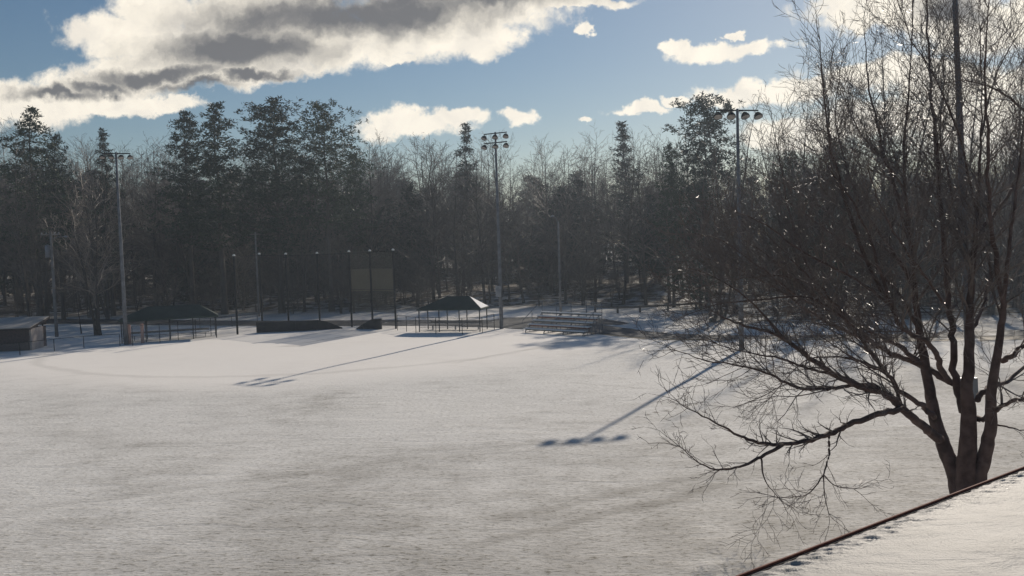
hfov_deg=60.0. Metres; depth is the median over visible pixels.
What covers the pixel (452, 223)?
bare tree
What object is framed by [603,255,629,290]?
sapling
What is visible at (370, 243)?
bare tree
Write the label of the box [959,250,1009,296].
sapling
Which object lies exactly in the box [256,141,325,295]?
bare tree
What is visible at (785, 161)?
pine tree
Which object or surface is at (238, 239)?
bare tree
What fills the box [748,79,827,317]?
bare tree
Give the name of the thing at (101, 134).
pine tree
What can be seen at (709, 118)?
pine tree
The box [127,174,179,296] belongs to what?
bare tree
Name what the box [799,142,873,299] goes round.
pine tree
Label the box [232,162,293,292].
bare tree
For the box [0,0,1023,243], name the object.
sky
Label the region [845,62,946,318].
bare tree
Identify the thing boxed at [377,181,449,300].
hemlock tree
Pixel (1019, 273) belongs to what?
hemlock tree
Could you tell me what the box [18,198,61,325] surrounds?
bare tree
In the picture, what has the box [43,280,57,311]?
sapling
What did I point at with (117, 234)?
bare tree
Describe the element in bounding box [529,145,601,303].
bare tree
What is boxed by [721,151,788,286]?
bare tree
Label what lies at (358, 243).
pine tree
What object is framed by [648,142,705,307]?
pine tree
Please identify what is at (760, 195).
bare tree
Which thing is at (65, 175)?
bare tree
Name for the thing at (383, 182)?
bare tree
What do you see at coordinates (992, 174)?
bare tree
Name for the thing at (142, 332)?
post pad
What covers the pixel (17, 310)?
sapling
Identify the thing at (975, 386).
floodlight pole
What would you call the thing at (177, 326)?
chain link fence
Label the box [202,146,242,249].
bare tree
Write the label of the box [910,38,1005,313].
bare tree
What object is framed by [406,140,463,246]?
bare tree
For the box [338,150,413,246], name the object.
bare tree
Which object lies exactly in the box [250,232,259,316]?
utility pole
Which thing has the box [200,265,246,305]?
sapling
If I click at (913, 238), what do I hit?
bare tree
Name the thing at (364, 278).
backstop
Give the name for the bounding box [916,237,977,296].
sapling
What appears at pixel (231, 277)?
sapling
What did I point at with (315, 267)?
bare tree
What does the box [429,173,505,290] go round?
bare tree
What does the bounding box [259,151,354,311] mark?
bare tree
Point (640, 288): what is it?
sapling
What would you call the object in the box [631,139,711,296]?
bare tree
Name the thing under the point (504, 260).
bare tree
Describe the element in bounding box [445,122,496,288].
spruce tree
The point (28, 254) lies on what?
bare tree
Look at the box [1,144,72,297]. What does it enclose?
bare tree
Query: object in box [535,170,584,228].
bare tree
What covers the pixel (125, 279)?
sapling
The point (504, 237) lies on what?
bare tree
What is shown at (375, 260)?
bare tree
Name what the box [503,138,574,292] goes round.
bare tree
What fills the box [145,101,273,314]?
pine tree
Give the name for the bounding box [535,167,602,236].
bare tree
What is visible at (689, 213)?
bare tree
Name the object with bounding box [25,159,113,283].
bare tree
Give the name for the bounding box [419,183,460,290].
bare tree
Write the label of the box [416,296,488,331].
pavilion
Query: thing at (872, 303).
bare tree
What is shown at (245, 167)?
bare tree
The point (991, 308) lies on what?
bare tree
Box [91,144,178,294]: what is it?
bare tree
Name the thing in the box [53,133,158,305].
bare tree
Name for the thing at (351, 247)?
bare tree
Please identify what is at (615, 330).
road
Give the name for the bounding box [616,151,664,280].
bare tree
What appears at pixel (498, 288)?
floodlight pole
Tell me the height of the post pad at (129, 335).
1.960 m
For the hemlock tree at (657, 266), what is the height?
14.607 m
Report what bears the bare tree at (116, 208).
on the ground
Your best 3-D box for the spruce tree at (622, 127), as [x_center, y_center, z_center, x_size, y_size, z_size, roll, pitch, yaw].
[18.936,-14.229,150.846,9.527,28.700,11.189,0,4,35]
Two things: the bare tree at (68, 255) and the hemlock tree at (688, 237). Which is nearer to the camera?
the hemlock tree at (688, 237)
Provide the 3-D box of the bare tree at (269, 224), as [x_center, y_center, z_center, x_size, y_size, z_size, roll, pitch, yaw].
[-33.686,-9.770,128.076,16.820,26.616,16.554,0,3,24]
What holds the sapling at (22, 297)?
on the ground
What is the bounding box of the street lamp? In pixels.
[550,215,561,314]
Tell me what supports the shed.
on the ground
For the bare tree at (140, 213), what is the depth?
159.82 m
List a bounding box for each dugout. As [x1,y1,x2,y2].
[118,304,218,342]
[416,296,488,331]
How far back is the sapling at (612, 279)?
122.47 m
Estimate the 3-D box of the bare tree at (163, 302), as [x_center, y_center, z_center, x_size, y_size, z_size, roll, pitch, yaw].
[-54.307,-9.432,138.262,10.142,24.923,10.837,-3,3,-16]
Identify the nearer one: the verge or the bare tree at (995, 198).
the verge
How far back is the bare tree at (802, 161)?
155.74 m
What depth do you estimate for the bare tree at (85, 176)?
188.97 m
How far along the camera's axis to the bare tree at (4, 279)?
152.13 m
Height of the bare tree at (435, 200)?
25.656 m
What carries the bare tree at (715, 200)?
on the ground
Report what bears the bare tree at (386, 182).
on the ground
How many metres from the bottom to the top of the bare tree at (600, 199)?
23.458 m
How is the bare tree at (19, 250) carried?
on the ground
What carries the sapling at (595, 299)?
on the ground
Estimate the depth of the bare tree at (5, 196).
141.42 m
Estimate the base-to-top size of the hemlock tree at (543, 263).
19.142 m
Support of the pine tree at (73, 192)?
on the ground
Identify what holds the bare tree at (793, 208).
on the ground
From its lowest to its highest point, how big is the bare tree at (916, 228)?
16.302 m
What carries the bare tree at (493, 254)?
on the ground
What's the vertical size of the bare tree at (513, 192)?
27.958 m
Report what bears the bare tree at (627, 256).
on the ground
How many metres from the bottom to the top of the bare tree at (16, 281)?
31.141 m
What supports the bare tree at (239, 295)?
on the ground
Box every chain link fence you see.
[5,334,119,353]
[131,316,236,345]
[199,314,257,323]
[397,314,494,333]
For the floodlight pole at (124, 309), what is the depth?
87.07 m
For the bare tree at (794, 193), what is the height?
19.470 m
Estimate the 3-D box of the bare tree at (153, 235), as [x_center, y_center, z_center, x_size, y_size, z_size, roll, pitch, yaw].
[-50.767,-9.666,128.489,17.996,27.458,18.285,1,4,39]
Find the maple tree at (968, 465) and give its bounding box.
[626,0,1023,568]
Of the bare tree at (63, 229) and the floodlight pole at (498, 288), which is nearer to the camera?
the floodlight pole at (498, 288)
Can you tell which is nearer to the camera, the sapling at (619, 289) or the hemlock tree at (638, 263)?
the sapling at (619, 289)
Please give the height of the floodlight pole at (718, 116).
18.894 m
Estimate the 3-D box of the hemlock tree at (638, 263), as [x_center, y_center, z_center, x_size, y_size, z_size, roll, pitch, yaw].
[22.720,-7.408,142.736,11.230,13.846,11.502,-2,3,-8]
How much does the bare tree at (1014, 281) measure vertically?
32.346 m
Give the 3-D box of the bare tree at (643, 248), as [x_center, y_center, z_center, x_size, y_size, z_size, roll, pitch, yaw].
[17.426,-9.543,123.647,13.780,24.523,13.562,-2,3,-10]
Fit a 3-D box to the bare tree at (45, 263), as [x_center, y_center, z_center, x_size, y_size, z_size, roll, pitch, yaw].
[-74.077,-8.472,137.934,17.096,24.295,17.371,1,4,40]
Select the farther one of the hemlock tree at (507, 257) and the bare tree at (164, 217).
the hemlock tree at (507, 257)
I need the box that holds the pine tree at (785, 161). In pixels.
[760,151,819,310]
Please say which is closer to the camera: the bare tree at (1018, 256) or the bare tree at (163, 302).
the bare tree at (1018, 256)
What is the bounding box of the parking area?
[493,317,626,324]
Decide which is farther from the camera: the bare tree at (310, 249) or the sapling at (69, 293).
the bare tree at (310, 249)
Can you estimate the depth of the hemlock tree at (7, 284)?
155.88 m
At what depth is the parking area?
99.75 m
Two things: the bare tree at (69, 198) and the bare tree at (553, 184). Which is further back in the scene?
the bare tree at (69, 198)
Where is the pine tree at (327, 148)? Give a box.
[272,99,386,311]
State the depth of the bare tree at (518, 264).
128.37 m
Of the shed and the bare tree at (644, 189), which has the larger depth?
the bare tree at (644, 189)
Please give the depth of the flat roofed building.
5.87 m
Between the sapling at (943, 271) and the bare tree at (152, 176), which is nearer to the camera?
the sapling at (943, 271)
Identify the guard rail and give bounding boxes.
[594,290,799,312]
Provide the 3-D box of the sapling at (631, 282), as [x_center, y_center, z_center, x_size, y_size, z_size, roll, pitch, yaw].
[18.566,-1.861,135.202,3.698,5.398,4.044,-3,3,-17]
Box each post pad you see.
[128,325,131,344]
[140,324,143,342]
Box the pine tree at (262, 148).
[194,95,358,312]
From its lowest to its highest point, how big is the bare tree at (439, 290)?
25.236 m
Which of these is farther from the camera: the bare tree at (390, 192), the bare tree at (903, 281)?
the bare tree at (390, 192)
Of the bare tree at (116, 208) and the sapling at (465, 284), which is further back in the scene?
the bare tree at (116, 208)
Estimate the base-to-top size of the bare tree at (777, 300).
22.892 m
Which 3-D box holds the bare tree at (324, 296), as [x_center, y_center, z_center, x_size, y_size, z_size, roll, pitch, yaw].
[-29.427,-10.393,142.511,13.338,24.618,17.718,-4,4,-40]
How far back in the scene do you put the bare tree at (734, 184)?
96.55 m
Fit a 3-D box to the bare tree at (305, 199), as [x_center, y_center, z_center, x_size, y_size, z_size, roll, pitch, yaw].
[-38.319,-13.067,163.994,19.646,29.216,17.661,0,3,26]
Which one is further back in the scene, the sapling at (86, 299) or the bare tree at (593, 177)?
the bare tree at (593, 177)
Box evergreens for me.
[0,168,1010,283]
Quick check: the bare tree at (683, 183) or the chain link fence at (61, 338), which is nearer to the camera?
the chain link fence at (61, 338)
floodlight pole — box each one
[99,152,132,344]
[481,132,508,328]
[714,109,762,349]
[952,0,977,452]
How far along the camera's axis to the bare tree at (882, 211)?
107.69 m
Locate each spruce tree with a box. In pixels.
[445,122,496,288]
[604,121,646,283]
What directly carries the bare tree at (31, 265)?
on the ground
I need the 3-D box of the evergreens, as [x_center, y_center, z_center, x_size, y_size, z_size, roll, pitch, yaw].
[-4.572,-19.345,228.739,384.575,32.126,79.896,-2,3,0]
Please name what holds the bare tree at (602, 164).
on the ground
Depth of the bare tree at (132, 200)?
137.88 m
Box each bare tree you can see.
[0,113,69,316]
[0,132,59,307]
[0,145,29,254]
[0,152,58,305]
[0,160,68,305]
[0,166,142,316]
[0,167,56,299]
[0,170,84,311]
[0,176,55,315]
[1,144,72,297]
[1,164,57,302]
[2,164,98,308]
[2,171,70,293]
[6,153,87,297]
[9,181,100,280]
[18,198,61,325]
[24,136,159,318]
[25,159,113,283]
[31,172,103,305]
[33,143,98,292]
[33,161,151,335]
[36,151,134,286]
[38,147,84,294]
[42,153,77,303]
[47,147,126,307]
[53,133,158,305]
[55,187,81,302]
[57,235,89,333]
[67,136,113,298]
[67,143,164,299]
[78,144,150,227]
[83,183,143,285]
[84,132,227,305]
[86,182,152,299]
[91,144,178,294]
[94,151,173,272]
[94,161,165,301]
[117,132,190,284]
[124,167,177,278]
[126,138,204,286]
[127,149,184,298]
[127,150,178,304]
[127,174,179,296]
[129,196,218,302]
[131,180,218,299]
[138,147,198,305]
[140,139,206,233]
[160,161,211,299]
[194,158,269,310]
[197,162,288,306]
[201,196,230,302]
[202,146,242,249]
[203,161,256,205]
[217,145,310,293]
[227,127,321,272]
[229,145,268,200]
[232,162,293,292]
[238,147,301,217]
[239,144,273,230]
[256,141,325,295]
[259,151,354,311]
[260,145,344,290]
[260,207,324,293]
[265,146,346,301]
[282,177,335,289]
[297,147,385,298]
[317,172,380,294]
[331,148,400,237]
[336,132,426,302]
[337,151,401,301]
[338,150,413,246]
[338,151,409,246]
[343,129,420,252]
[346,140,418,246]
[365,144,408,241]
[367,151,405,262]
[369,135,487,295]
[379,134,472,297]
[383,143,486,301]
[395,144,462,282]
[397,132,456,267]
[405,141,500,295]
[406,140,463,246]
[416,155,489,260]
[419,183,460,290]
[425,143,528,304]
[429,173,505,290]
[440,128,548,297]
[441,135,502,257]
[447,171,530,291]
[460,186,512,303]
[466,146,507,284]
[470,188,543,300]
[474,167,552,302]
[479,188,528,283]
[483,146,534,273]
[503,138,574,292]
[505,134,561,269]
[508,154,572,236]
[509,164,576,275]
[520,186,572,295]
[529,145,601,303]
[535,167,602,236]
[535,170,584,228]
[537,147,580,234]
[540,149,631,293]
[551,157,628,298]
[553,124,623,282]
[564,138,616,271]
[572,161,647,287]
[577,171,627,274]
[587,128,660,282]
[587,136,686,304]
[589,123,660,303]
[589,146,654,246]
[601,134,708,302]
[604,151,677,274]
[616,149,664,265]
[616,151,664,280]
[621,140,700,282]
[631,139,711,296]
[638,125,715,283]
[646,167,717,284]
[648,125,722,285]
[681,122,760,322]
[690,172,757,286]
[693,89,764,314]
[698,121,763,319]
[699,149,734,269]
[710,181,777,258]
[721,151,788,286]
[725,144,811,295]
[729,120,796,315]
[730,150,765,257]
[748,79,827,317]
[758,138,839,255]
[760,155,821,260]
[767,151,818,293]
[773,139,817,208]
[789,22,906,320]
[816,166,909,304]
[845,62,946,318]
[846,151,936,295]
[851,16,929,311]
[867,171,960,310]
[874,176,950,265]
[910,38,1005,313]
[916,147,973,269]
[918,135,1012,302]
[920,155,971,250]
[928,148,994,216]
[932,150,983,242]
[970,46,1023,314]
[973,147,1020,247]
[976,150,1008,213]
[981,159,1023,298]
[985,109,1023,307]
[994,195,1023,294]
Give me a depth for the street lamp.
105.88 m
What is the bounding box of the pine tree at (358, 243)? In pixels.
[331,152,388,303]
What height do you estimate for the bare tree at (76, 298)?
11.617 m
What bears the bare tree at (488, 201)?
on the ground
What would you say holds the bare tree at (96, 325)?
on the ground
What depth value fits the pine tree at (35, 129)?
115.83 m
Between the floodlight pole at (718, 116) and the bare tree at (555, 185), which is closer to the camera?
the floodlight pole at (718, 116)
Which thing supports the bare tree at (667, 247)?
on the ground
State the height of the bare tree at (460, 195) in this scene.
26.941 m
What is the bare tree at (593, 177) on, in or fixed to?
on the ground
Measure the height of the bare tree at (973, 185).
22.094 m
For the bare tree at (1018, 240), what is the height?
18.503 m
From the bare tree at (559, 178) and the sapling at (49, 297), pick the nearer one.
the sapling at (49, 297)
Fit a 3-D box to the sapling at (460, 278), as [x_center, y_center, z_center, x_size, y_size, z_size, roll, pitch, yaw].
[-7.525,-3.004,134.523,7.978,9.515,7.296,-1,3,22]
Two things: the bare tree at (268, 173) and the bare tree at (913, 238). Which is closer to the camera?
the bare tree at (913, 238)
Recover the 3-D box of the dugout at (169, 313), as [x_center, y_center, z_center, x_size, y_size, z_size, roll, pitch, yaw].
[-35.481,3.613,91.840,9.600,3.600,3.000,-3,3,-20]
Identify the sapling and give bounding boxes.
[0,275,35,316]
[1,280,51,316]
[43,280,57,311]
[46,256,109,317]
[50,271,82,308]
[50,280,79,316]
[55,255,92,309]
[88,254,143,308]
[98,255,144,304]
[109,272,131,303]
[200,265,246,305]
[209,254,244,307]
[436,240,484,290]
[438,231,496,295]
[439,261,475,295]
[440,245,497,299]
[578,241,617,303]
[592,265,625,305]
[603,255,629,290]
[604,256,631,298]
[620,258,642,290]
[631,265,658,299]
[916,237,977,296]
[922,233,978,295]
[942,222,1023,308]
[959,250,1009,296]
[974,243,1020,299]
[993,237,1022,285]
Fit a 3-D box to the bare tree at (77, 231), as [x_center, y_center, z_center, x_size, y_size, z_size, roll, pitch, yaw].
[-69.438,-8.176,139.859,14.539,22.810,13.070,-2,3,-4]
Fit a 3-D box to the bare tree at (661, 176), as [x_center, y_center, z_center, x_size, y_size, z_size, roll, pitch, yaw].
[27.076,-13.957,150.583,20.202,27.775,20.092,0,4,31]
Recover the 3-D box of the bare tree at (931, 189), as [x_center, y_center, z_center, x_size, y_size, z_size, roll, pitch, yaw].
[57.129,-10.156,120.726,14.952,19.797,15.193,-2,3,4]
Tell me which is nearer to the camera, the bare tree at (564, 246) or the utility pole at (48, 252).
the utility pole at (48, 252)
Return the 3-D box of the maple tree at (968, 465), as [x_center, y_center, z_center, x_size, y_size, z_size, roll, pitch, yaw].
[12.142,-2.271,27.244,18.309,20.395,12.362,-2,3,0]
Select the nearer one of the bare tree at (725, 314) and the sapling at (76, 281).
the bare tree at (725, 314)
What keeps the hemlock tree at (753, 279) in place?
on the ground
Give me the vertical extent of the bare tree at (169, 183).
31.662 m
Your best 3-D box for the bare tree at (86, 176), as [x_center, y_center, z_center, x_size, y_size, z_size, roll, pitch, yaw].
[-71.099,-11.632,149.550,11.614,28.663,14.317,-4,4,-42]
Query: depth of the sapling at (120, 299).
133.64 m
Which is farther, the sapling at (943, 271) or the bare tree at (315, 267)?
the bare tree at (315, 267)
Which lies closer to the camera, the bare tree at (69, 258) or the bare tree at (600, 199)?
the bare tree at (69, 258)
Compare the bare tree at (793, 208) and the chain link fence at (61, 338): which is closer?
the chain link fence at (61, 338)
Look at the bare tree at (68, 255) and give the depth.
156.61 m
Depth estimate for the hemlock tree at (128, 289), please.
157.47 m
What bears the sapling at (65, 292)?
on the ground
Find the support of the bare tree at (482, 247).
on the ground
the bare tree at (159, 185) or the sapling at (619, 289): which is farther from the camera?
the bare tree at (159, 185)
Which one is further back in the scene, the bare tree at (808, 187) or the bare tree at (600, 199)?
the bare tree at (600, 199)
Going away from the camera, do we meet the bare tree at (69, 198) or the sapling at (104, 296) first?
the sapling at (104, 296)
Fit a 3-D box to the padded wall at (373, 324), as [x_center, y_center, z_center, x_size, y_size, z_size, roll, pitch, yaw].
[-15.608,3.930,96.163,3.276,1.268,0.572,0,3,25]
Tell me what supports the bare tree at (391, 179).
on the ground
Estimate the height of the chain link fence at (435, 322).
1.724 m
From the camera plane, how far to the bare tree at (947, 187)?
123.78 m
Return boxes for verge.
[586,331,1023,340]
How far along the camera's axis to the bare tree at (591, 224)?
128.56 m
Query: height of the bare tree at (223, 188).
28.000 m
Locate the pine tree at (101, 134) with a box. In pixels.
[76,127,138,315]
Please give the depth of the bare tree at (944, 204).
116.46 m
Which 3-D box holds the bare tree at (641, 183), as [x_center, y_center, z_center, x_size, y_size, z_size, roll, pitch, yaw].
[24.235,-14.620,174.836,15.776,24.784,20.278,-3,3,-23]
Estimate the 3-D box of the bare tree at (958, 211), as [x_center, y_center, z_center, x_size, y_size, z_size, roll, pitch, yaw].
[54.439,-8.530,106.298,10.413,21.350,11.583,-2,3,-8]
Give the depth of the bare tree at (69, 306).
148.96 m
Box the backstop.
[232,249,396,333]
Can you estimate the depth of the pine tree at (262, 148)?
121.67 m
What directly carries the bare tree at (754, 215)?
on the ground
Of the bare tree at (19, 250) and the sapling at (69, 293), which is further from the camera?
the sapling at (69, 293)
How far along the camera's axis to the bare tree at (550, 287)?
140.44 m
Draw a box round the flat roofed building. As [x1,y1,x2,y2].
[736,466,1023,575]
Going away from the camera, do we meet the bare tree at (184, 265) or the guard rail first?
the guard rail
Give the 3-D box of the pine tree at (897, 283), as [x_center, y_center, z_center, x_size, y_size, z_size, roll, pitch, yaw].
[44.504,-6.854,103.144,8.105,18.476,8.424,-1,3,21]
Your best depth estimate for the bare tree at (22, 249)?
153.95 m
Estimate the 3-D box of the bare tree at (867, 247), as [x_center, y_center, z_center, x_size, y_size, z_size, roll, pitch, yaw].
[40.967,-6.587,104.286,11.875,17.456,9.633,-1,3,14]
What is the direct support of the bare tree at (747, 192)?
on the ground
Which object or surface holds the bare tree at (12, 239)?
on the ground
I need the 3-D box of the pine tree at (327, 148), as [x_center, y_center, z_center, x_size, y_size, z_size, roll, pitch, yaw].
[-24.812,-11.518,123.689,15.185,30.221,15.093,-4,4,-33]
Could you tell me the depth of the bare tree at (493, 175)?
132.29 m
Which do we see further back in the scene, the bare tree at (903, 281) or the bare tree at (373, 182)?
the bare tree at (373, 182)
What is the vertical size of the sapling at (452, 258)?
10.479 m
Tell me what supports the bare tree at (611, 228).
on the ground
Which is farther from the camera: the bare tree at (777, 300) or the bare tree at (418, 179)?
the bare tree at (418, 179)
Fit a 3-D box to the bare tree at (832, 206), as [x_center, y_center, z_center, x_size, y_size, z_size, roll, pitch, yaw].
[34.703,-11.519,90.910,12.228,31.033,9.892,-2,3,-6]
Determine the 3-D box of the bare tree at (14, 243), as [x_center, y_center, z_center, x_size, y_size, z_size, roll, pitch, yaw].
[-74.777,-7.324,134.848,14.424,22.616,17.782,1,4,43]
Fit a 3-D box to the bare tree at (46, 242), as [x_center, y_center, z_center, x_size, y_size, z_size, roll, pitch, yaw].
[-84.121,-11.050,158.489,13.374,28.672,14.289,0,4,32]
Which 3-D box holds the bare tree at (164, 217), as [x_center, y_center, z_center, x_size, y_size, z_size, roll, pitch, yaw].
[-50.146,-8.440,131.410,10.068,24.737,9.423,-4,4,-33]
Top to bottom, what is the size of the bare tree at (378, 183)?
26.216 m
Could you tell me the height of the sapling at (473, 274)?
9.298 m
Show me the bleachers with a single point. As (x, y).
(571, 322)
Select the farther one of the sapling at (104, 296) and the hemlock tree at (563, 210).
the hemlock tree at (563, 210)
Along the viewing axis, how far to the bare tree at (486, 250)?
127.25 m
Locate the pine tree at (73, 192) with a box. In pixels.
[19,132,92,320]
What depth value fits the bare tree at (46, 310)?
127.38 m
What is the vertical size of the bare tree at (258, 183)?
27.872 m
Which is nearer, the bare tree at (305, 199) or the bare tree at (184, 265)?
the bare tree at (184, 265)
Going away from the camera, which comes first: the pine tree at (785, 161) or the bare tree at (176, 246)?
the pine tree at (785, 161)
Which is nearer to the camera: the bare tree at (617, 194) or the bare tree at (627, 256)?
the bare tree at (627, 256)
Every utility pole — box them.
[41,231,67,336]
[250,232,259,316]
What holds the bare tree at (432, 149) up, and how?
on the ground
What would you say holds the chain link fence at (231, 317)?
on the ground
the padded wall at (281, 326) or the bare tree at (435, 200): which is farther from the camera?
the bare tree at (435, 200)
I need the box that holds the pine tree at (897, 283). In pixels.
[874,149,926,306]
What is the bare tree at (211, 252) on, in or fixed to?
on the ground
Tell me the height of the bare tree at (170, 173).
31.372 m
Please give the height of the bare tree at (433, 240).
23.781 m
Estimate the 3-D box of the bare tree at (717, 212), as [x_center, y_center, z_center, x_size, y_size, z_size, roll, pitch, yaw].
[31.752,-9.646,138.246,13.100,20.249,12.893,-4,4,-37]
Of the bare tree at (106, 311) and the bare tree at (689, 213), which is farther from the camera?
the bare tree at (689, 213)
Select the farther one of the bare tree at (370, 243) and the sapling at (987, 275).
the bare tree at (370, 243)
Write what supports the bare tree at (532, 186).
on the ground
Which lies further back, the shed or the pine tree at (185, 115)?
the pine tree at (185, 115)
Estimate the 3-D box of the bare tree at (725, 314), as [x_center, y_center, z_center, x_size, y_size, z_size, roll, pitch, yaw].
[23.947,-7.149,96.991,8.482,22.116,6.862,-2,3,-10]
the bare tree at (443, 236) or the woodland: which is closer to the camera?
the bare tree at (443, 236)
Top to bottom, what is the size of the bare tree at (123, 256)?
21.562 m
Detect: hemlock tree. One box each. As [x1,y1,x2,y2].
[0,245,51,299]
[109,241,142,294]
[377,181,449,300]
[472,203,529,280]
[510,182,575,289]
[526,186,597,285]
[537,179,626,281]
[612,194,696,283]
[623,200,690,281]
[657,181,737,307]
[713,177,780,289]
[977,152,1023,284]
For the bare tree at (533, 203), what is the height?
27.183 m
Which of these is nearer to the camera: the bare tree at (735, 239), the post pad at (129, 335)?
the post pad at (129, 335)
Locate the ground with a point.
(400, 450)
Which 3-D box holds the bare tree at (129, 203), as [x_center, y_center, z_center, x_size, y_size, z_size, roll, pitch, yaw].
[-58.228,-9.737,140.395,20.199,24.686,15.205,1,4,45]
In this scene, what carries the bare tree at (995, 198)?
on the ground
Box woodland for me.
[1,143,997,283]
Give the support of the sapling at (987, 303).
on the ground
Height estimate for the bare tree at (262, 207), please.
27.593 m
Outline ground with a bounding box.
[0,240,1023,575]
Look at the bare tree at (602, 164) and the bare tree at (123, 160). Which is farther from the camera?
the bare tree at (123, 160)
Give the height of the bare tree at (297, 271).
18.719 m
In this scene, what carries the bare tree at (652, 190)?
on the ground
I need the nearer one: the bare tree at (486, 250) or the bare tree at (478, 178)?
the bare tree at (486, 250)
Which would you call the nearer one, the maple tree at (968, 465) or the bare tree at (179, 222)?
the maple tree at (968, 465)
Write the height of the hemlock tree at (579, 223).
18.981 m
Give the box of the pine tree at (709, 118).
[662,91,758,304]
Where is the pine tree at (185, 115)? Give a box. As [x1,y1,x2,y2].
[133,110,234,303]
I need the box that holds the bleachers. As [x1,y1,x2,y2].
[523,301,602,336]
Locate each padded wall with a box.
[256,320,342,332]
[356,318,381,328]
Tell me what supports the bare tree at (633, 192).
on the ground
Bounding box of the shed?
[0,316,49,351]
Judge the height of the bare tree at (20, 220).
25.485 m
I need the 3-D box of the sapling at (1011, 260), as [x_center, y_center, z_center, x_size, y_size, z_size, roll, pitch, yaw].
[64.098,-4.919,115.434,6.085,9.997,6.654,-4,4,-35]
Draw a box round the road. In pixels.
[0,317,1023,338]
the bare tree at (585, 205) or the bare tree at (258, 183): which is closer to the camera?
the bare tree at (585, 205)
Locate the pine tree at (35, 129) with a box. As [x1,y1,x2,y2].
[0,105,117,324]

